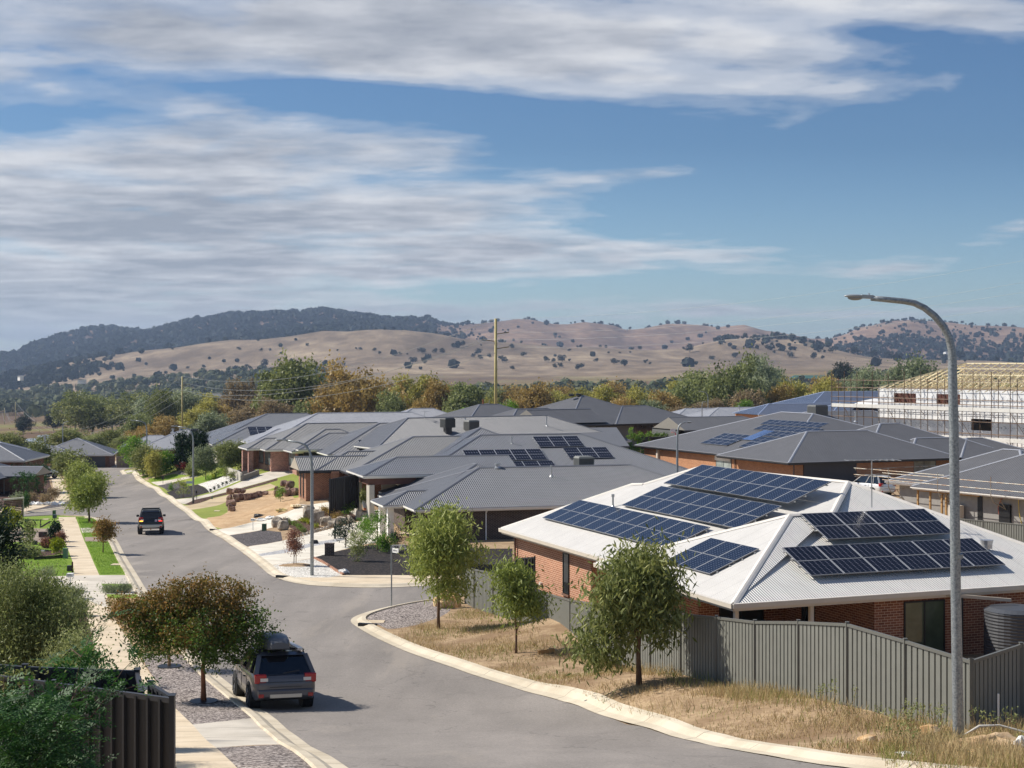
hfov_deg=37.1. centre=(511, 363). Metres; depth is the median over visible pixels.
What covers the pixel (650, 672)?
dry grass
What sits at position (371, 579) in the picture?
concrete apron
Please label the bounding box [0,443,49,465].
house
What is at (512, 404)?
tree
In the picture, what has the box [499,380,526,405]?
shrub tree
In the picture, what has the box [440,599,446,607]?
boulder
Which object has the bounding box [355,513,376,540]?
shrub
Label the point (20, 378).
farm shed
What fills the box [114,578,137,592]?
shrub
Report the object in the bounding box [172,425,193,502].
street light
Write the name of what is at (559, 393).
tree
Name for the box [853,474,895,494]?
suv
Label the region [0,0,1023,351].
sky
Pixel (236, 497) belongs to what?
boulder
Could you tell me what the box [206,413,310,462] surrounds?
brick house
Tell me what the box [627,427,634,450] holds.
cypress
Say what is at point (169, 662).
crepe myrtle tree
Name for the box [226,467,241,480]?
retaining wall
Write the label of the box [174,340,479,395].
power line
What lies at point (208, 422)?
shrub tree
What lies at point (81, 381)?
farm shed
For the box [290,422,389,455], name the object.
brick house
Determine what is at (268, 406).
shrub tree
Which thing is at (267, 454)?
window
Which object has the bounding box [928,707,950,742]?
weed stalk
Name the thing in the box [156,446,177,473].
gum tree
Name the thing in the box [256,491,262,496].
boulder
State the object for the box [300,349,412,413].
tree
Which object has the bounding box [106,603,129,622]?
shrub
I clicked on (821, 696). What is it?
weed stalk
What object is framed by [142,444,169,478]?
gum tree
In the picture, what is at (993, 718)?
weed stalk
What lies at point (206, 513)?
lawn
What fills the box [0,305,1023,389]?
hill forest
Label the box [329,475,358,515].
metal fence
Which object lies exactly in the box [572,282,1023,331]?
power line
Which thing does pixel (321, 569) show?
pebble bed
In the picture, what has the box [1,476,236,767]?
footpath
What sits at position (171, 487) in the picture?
shrub
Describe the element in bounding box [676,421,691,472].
street light
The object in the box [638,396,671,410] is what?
shrub tree
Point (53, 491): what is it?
shrub
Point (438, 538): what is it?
gum tree
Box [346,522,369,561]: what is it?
shrub
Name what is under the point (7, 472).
brick house
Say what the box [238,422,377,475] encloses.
brick house
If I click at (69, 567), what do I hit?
letterbox
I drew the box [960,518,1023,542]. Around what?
metal fence
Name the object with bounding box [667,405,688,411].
shrub tree
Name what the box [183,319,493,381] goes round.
power line
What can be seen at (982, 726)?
pipe
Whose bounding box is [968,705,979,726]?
weed stalk
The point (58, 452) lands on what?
garden tree
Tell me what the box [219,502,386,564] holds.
driveway
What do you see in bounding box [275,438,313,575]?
street light
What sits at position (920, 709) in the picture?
weed stalk
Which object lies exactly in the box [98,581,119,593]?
shrub
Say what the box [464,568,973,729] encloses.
metal fence
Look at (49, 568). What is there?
shrub
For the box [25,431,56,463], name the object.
garden tree
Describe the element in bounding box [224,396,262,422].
tree
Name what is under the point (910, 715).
weed stalk
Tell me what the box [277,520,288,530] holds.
boulder
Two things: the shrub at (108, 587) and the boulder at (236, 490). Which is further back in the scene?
the boulder at (236, 490)
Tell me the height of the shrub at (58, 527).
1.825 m
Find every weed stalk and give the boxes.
[814,683,824,713]
[816,686,823,708]
[821,683,828,711]
[880,722,892,745]
[895,723,903,739]
[898,708,910,745]
[899,698,910,725]
[905,701,918,731]
[906,704,915,733]
[909,703,919,741]
[909,726,920,749]
[913,698,923,728]
[927,703,938,731]
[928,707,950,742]
[937,708,948,735]
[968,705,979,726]
[988,711,998,731]
[1006,706,1017,732]
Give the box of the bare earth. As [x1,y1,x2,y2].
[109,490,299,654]
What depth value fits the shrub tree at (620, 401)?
400.48 m
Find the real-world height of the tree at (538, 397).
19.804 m
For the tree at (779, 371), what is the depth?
539.59 m
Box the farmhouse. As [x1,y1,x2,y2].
[790,375,825,382]
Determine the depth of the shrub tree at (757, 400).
379.28 m
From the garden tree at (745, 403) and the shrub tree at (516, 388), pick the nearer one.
the garden tree at (745, 403)
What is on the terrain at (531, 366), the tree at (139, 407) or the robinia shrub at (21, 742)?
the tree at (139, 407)
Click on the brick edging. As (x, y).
(329, 565)
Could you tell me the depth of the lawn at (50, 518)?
98.78 m
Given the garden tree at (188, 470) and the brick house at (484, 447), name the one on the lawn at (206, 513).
the garden tree at (188, 470)
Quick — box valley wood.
[0,365,1007,417]
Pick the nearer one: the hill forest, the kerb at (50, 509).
the kerb at (50, 509)
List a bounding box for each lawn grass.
[17,557,70,576]
[77,517,97,536]
[85,541,125,573]
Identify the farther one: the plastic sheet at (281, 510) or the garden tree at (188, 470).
the garden tree at (188, 470)
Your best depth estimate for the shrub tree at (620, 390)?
549.59 m
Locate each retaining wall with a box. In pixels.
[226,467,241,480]
[240,470,259,480]
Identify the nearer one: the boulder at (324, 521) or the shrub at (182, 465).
the boulder at (324, 521)
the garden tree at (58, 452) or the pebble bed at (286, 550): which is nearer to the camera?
the pebble bed at (286, 550)
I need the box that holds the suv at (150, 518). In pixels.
[136,507,165,533]
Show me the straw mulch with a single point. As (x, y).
(296, 565)
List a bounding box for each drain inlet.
[276,575,287,577]
[358,622,376,625]
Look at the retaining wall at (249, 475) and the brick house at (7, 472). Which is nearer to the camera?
the retaining wall at (249, 475)
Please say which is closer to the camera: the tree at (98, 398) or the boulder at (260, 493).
the boulder at (260, 493)
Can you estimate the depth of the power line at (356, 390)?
283.45 m
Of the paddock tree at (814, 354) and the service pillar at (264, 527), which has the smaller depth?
the service pillar at (264, 527)
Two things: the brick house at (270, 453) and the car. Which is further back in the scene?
the car
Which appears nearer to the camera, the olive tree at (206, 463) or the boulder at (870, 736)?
the boulder at (870, 736)
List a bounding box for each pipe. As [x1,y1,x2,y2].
[965,724,1023,733]
[997,694,998,722]
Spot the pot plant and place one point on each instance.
(362, 497)
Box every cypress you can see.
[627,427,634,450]
[633,431,644,452]
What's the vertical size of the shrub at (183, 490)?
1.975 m
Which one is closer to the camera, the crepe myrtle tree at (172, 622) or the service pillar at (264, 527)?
the crepe myrtle tree at (172, 622)
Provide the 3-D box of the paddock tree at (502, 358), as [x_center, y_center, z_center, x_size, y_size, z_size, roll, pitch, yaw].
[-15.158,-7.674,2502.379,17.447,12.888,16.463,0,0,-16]
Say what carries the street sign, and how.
on the gravel bed at (184, 683)
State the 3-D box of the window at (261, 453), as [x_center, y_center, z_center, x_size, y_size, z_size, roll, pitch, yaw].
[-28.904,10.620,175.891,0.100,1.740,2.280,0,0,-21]
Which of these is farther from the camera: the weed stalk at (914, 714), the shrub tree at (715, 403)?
the shrub tree at (715, 403)
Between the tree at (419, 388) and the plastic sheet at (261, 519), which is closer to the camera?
the plastic sheet at (261, 519)
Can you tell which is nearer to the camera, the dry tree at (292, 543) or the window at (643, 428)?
the dry tree at (292, 543)
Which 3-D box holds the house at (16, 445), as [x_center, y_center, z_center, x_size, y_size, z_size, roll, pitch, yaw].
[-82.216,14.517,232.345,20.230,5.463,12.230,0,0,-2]
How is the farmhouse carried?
on the terrain at (531, 366)
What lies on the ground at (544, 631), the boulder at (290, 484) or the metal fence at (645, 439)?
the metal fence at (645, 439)
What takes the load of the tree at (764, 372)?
on the terrain at (531, 366)
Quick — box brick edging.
[314,557,343,574]
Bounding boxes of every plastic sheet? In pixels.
[255,517,267,520]
[275,508,286,511]
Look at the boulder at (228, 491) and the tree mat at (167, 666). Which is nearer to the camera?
the tree mat at (167, 666)
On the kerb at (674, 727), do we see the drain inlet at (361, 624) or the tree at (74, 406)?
the drain inlet at (361, 624)
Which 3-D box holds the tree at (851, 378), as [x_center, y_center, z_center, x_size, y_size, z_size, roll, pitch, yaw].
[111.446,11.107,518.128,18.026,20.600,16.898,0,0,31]
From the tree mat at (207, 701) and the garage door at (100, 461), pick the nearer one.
the tree mat at (207, 701)
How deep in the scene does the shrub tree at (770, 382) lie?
513.34 m
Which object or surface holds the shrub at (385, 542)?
on the garden bed at (375, 561)
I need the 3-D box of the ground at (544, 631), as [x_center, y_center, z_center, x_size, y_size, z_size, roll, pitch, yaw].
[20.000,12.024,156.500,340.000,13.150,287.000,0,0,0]
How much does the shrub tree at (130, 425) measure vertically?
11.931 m
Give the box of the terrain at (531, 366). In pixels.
[0,312,1023,456]
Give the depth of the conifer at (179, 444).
198.91 m
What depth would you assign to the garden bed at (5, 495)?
157.91 m
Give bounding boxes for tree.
[0,428,39,447]
[14,415,37,433]
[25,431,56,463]
[34,426,93,445]
[42,413,65,430]
[45,444,94,482]
[46,389,113,432]
[47,448,68,475]
[53,455,109,495]
[60,466,118,521]
[80,393,107,433]
[80,432,109,446]
[88,397,126,429]
[88,428,123,445]
[90,514,130,551]
[98,388,149,425]
[100,565,304,699]
[107,434,131,455]
[112,434,150,467]
[116,410,153,435]
[121,584,193,664]
[123,423,166,439]
[127,393,150,416]
[127,442,160,475]
[141,382,185,425]
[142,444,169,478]
[151,413,181,435]
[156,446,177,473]
[170,386,204,418]
[172,406,209,429]
[180,459,198,477]
[184,408,231,432]
[186,445,223,478]
[188,395,231,418]
[198,388,226,405]
[211,402,236,425]
[213,439,241,473]
[218,376,270,413]
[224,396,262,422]
[224,405,254,424]
[231,439,248,470]
[250,347,338,414]
[255,393,295,416]
[260,358,267,365]
[281,526,304,563]
[292,396,323,414]
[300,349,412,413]
[302,381,338,410]
[373,384,406,411]
[381,495,499,628]
[388,368,417,400]
[401,370,443,409]
[405,396,431,409]
[408,357,417,362]
[417,347,426,352]
[419,372,453,410]
[442,379,491,410]
[477,546,562,652]
[484,382,514,404]
[484,394,499,403]
[498,355,507,361]
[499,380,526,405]
[500,396,518,408]
[504,377,555,407]
[509,392,529,408]
[545,387,568,398]
[549,380,575,397]
[549,389,566,402]
[551,515,701,686]
[557,355,565,361]
[567,382,591,398]
[588,376,628,396]
[589,379,628,402]
[610,393,635,405]
[623,380,656,404]
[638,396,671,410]
[645,385,677,398]
[646,386,685,410]
[659,363,709,407]
[663,375,685,395]
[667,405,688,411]
[685,343,771,406]
[686,343,693,350]
[688,397,727,407]
[724,385,766,406]
[727,363,766,394]
[733,399,753,406]
[741,352,787,392]
[762,373,795,393]
[764,381,797,403]
[773,362,797,381]
[776,376,811,397]
[803,374,843,392]
[804,372,842,395]
[810,352,816,357]
[826,366,856,390]
[827,361,855,381]
[842,360,885,390]
[848,346,862,353]
[864,349,944,390]
[869,349,879,355]
[884,351,893,358]
[956,351,964,358]
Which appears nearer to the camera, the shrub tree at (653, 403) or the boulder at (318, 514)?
the boulder at (318, 514)
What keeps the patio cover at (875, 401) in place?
on the brick house at (799, 404)
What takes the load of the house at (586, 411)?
on the ground at (544, 631)
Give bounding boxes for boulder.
[226,488,233,494]
[226,495,232,500]
[226,499,235,506]
[232,488,240,493]
[233,494,239,501]
[238,493,243,500]
[243,493,251,500]
[251,492,257,498]
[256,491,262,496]
[271,516,282,526]
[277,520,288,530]
[280,480,286,486]
[283,488,290,496]
[285,481,294,488]
[290,488,298,495]
[303,505,314,519]
[314,509,324,524]
[321,516,331,526]
[327,518,338,526]
[337,516,347,523]
[355,510,362,518]
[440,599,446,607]
[447,598,455,607]
[452,595,460,606]
[856,734,877,742]
[920,724,942,734]
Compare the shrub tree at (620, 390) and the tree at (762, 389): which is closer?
the tree at (762, 389)
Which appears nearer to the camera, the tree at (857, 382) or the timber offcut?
the timber offcut
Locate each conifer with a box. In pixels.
[170,429,189,470]
[178,430,196,467]
[189,429,211,460]
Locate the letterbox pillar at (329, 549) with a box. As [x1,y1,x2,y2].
[324,543,334,555]
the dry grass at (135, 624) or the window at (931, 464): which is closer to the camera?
the dry grass at (135, 624)
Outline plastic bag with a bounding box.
[1013,735,1023,746]
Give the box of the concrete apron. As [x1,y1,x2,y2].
[280,575,439,586]
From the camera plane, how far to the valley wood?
1856.77 m
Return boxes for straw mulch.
[278,563,309,566]
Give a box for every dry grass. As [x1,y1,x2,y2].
[105,597,185,655]
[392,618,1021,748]
[529,631,1023,739]
[874,713,1023,767]
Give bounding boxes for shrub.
[0,498,15,526]
[0,505,23,526]
[0,505,41,592]
[0,549,109,666]
[0,609,161,767]
[0,638,65,714]
[8,491,22,502]
[9,470,45,492]
[14,544,45,557]
[16,517,41,545]
[21,607,137,668]
[23,490,38,501]
[23,491,31,508]
[28,460,54,486]
[36,564,55,578]
[37,535,51,547]
[38,492,56,502]
[44,526,57,539]
[46,537,68,554]
[47,486,63,499]
[48,519,66,532]
[49,629,121,668]
[53,530,68,545]
[66,583,90,598]
[72,596,94,614]
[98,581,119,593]
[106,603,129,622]
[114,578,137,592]
[167,482,175,490]
[172,478,186,486]
[175,462,186,470]
[175,481,191,497]
[221,466,229,476]
[228,468,236,478]
[275,486,286,501]
[318,505,328,512]
[329,517,357,546]
[331,510,345,518]
[340,501,356,516]
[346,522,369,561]
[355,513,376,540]
[359,509,393,549]
[373,529,400,551]
[386,525,405,544]
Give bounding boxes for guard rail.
[854,465,1023,509]
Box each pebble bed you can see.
[198,476,340,576]
[259,538,343,555]
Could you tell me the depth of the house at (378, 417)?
204.48 m
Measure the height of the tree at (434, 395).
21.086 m
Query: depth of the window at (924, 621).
50.90 m
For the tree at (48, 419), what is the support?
on the terrain at (531, 366)
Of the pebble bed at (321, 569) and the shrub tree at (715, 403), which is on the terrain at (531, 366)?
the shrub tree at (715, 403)
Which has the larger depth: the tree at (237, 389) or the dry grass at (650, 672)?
the tree at (237, 389)
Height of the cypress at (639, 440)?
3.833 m
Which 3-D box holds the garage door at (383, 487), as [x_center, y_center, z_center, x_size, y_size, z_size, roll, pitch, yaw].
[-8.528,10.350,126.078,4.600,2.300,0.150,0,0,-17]
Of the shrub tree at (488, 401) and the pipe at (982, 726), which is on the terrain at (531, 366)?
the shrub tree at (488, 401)
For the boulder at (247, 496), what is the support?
on the bare earth
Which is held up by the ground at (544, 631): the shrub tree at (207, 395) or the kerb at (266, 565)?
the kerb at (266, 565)
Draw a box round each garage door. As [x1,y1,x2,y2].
[78,457,104,466]
[381,484,395,489]
[803,463,856,481]
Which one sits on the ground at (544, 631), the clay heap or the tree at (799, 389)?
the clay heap
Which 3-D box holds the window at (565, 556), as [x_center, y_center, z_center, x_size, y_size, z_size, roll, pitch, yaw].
[2.241,8.795,63.606,0.100,1.790,0.700,0,0,-21]
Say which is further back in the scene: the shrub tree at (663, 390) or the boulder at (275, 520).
the shrub tree at (663, 390)
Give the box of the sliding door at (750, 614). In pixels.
[719,607,763,620]
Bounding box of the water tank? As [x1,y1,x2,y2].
[946,594,1023,654]
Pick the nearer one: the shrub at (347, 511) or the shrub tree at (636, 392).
the shrub at (347, 511)
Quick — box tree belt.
[633,380,1023,396]
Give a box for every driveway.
[4,528,107,541]
[40,469,292,747]
[143,471,274,509]
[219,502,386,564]
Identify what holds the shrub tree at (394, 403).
on the terrain at (531, 366)
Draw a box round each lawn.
[6,470,184,597]
[125,463,298,528]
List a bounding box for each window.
[259,451,263,463]
[265,452,269,465]
[288,453,294,465]
[561,552,569,596]
[634,425,652,440]
[716,459,731,467]
[801,606,814,621]
[904,599,944,651]
[914,461,935,471]
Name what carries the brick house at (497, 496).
on the ground at (544, 631)
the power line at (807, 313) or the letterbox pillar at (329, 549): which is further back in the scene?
the power line at (807, 313)
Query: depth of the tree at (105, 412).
644.63 m
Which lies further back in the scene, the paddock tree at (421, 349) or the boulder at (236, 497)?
the paddock tree at (421, 349)
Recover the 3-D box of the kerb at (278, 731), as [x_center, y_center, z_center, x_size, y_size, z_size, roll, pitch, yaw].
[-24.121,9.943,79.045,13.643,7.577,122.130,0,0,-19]
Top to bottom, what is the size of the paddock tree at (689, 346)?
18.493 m
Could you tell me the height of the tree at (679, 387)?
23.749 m
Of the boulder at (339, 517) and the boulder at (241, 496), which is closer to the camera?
the boulder at (339, 517)
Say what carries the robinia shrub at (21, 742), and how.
on the ground at (544, 631)
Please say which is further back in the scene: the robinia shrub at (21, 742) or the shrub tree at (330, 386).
the shrub tree at (330, 386)
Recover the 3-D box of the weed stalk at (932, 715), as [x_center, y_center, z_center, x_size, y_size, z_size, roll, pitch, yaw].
[8.468,7.205,30.703,0.232,0.795,0.214,0,0,0]
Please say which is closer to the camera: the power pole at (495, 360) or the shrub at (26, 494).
the shrub at (26, 494)
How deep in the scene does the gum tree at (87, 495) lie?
128.69 m
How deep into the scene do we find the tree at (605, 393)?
418.50 m
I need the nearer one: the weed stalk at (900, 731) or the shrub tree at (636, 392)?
the weed stalk at (900, 731)
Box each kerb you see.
[24,506,72,513]
[24,515,347,767]
[120,468,435,586]
[351,599,978,767]
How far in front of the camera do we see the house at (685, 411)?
286.69 m
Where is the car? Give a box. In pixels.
[44,466,58,477]
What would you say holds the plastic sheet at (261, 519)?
on the bare earth
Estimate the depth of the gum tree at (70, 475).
168.76 m
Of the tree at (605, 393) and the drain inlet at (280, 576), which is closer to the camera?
the drain inlet at (280, 576)
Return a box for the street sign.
[391,544,406,605]
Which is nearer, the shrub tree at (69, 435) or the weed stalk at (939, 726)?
the weed stalk at (939, 726)
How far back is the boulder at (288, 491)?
152.15 m
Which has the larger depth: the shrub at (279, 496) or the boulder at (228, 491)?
the boulder at (228, 491)
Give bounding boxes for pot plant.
[359,485,374,509]
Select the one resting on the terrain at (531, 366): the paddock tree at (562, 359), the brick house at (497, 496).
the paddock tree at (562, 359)
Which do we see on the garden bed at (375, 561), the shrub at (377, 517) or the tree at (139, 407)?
the shrub at (377, 517)
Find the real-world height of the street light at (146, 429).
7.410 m
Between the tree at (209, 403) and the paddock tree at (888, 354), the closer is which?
the tree at (209, 403)
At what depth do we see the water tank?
49.57 m
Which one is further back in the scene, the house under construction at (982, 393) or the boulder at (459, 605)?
the house under construction at (982, 393)
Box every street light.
[131,420,146,445]
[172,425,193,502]
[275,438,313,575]
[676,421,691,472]
[844,293,963,738]
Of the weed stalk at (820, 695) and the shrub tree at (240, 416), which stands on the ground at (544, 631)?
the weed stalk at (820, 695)
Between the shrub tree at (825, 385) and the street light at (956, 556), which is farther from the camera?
the shrub tree at (825, 385)
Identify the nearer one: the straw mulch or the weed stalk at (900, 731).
the weed stalk at (900, 731)
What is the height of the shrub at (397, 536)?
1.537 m
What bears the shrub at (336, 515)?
on the garden bed at (5, 495)
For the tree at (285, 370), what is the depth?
416.58 m
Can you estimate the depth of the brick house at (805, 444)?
151.76 m
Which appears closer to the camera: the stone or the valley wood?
the stone
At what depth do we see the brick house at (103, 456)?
257.94 m
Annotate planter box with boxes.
[39,519,50,537]
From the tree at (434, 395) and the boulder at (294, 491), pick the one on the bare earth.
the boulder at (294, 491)
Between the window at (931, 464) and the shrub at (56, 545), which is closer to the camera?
the shrub at (56, 545)
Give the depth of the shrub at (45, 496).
154.60 m
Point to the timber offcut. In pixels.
(546, 650)
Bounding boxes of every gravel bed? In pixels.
[142,600,449,767]
[157,482,281,545]
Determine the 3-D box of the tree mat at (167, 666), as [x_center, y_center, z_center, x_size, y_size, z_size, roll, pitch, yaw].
[-12.010,10.604,53.473,0.840,0.035,0.840,0,0,0]
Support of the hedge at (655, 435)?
on the ground at (544, 631)
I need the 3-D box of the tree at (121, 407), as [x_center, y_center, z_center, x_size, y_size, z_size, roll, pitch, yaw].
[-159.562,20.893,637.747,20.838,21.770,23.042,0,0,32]
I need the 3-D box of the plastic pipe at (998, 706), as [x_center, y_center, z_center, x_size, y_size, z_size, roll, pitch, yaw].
[10.083,7.217,31.616,0.038,0.750,0.044,0,0,0]
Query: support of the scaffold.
on the ground at (544, 631)
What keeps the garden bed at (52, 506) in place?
on the ground at (544, 631)
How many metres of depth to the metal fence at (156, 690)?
21.19 m
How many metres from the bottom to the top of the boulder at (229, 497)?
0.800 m
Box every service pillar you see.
[63,548,67,558]
[262,524,266,530]
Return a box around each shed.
[18,376,23,380]
[78,379,85,383]
[652,416,749,436]
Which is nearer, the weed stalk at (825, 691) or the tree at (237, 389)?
the weed stalk at (825, 691)
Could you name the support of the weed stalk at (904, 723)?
on the ground at (544, 631)
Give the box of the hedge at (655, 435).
[626,431,681,439]
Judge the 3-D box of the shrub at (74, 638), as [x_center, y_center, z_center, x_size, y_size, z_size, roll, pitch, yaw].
[-7.810,5.771,26.892,1.968,3.125,2.050,0,0,-29]
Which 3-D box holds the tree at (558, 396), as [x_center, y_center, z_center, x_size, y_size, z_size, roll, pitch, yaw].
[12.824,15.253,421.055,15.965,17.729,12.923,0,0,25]
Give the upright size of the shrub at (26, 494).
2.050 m
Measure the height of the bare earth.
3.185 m
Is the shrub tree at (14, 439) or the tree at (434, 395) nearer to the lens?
the shrub tree at (14, 439)
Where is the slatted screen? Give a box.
[3,497,23,516]
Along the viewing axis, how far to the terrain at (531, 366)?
2741.28 m
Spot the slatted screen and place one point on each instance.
(10, 500)
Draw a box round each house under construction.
[869,363,1023,448]
[884,448,1023,523]
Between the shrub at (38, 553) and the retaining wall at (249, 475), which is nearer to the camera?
the shrub at (38, 553)
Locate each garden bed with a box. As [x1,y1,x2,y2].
[0,478,363,660]
[31,501,71,510]
[167,469,511,574]
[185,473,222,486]
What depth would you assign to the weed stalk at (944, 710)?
29.38 m
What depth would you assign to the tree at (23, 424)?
759.09 m
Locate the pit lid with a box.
[369,620,384,622]
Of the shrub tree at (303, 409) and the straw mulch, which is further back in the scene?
the shrub tree at (303, 409)
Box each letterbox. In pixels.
[66,573,73,581]
[67,562,72,572]
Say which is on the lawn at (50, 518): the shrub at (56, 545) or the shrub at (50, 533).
the shrub at (56, 545)
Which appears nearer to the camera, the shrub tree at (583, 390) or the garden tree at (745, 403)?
the garden tree at (745, 403)
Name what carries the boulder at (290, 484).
on the bare earth
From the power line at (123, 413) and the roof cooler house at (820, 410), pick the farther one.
the power line at (123, 413)
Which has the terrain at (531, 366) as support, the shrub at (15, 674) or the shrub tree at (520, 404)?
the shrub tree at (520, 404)
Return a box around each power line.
[17,377,180,429]
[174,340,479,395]
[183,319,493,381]
[191,333,505,390]
[193,347,507,400]
[483,292,1022,339]
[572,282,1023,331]
[610,306,1017,346]
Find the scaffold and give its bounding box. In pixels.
[831,371,1023,446]
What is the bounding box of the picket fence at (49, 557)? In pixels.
[34,555,62,559]
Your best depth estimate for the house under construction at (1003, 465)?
108.17 m
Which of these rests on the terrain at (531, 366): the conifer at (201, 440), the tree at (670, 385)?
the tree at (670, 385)
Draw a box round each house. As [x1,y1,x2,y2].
[0,441,30,449]
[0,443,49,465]
[0,463,52,493]
[18,435,118,466]
[120,428,201,456]
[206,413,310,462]
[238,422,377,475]
[241,408,446,442]
[289,435,462,505]
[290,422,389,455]
[341,411,631,449]
[346,427,687,520]
[370,456,665,539]
[433,393,688,448]
[498,459,1023,655]
[634,411,1023,481]
[673,408,712,414]
[685,405,752,416]
[733,391,877,417]
[802,405,877,426]
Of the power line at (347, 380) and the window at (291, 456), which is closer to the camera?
the window at (291, 456)
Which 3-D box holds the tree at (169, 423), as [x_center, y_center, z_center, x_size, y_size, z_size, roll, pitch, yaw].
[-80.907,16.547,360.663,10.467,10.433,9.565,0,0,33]
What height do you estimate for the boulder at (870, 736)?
0.157 m
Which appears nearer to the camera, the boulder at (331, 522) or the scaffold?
the boulder at (331, 522)
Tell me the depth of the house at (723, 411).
276.48 m
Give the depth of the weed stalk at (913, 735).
27.99 m
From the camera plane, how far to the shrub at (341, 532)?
102.88 m
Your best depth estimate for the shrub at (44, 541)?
102.30 m
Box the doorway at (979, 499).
[977,496,982,519]
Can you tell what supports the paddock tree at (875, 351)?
on the terrain at (531, 366)
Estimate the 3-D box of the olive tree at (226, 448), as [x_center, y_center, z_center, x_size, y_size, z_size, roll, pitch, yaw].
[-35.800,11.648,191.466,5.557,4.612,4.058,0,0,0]
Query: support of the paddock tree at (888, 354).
on the terrain at (531, 366)
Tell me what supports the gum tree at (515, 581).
on the ground at (544, 631)
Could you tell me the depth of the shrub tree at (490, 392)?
553.07 m
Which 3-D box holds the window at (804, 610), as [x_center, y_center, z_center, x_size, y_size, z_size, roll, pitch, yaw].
[10.463,8.795,53.923,0.100,1.990,0.880,0,0,-21]
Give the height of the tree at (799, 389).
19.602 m
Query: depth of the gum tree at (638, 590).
42.99 m
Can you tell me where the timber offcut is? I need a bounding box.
[537,648,554,653]
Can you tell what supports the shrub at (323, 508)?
on the garden bed at (5, 495)
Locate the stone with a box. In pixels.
[338,569,348,573]
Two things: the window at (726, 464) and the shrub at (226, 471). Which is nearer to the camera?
the window at (726, 464)
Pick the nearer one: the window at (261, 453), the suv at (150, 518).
the suv at (150, 518)
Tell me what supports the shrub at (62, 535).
on the lawn at (50, 518)
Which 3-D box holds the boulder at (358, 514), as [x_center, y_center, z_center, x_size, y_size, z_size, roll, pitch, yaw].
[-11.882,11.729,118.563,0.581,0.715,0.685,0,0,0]
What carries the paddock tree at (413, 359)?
on the terrain at (531, 366)
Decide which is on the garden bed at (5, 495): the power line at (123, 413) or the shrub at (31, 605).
the shrub at (31, 605)
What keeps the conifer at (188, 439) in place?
on the lawn at (206, 513)
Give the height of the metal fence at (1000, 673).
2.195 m
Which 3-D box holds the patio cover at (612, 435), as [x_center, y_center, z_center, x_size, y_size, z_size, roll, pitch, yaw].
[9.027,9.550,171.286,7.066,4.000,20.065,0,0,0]
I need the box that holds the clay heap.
[946,732,1022,750]
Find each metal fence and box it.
[0,663,140,691]
[0,675,175,767]
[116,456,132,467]
[133,668,145,692]
[147,680,176,767]
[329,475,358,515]
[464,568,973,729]
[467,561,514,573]
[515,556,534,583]
[641,437,665,453]
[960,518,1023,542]
[970,642,1023,725]
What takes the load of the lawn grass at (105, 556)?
on the lawn at (50, 518)
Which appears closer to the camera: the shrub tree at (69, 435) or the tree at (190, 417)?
the shrub tree at (69, 435)
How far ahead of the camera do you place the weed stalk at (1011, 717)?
30.37 m
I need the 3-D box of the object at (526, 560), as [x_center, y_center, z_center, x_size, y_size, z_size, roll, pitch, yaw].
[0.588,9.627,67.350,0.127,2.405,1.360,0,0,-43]
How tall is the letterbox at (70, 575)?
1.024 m
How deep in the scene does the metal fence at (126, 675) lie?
22.84 m
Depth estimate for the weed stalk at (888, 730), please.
28.71 m
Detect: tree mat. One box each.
[157,663,181,668]
[189,697,217,703]
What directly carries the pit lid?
on the gravel bed at (184, 683)
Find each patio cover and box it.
[581,427,629,448]
[855,398,877,404]
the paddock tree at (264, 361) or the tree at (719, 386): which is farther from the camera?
the paddock tree at (264, 361)
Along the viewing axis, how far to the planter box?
111.44 m
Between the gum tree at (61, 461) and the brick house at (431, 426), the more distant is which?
the gum tree at (61, 461)
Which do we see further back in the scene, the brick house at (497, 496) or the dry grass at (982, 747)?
the brick house at (497, 496)
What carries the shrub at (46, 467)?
on the garden bed at (5, 495)
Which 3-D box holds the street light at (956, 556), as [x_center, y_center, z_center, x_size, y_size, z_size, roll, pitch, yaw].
[7.509,3.197,29.200,2.313,9.097,0.210,0,0,0]
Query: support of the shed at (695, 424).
on the ground at (544, 631)
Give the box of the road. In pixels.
[24,465,839,767]
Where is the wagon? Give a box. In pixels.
[232,631,315,707]
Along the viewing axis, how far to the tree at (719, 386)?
396.61 m
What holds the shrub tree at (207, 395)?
on the terrain at (531, 366)
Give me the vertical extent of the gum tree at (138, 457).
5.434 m
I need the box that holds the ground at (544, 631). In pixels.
[0,449,1023,767]
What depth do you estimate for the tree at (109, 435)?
318.09 m
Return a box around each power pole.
[175,376,189,428]
[482,318,508,403]

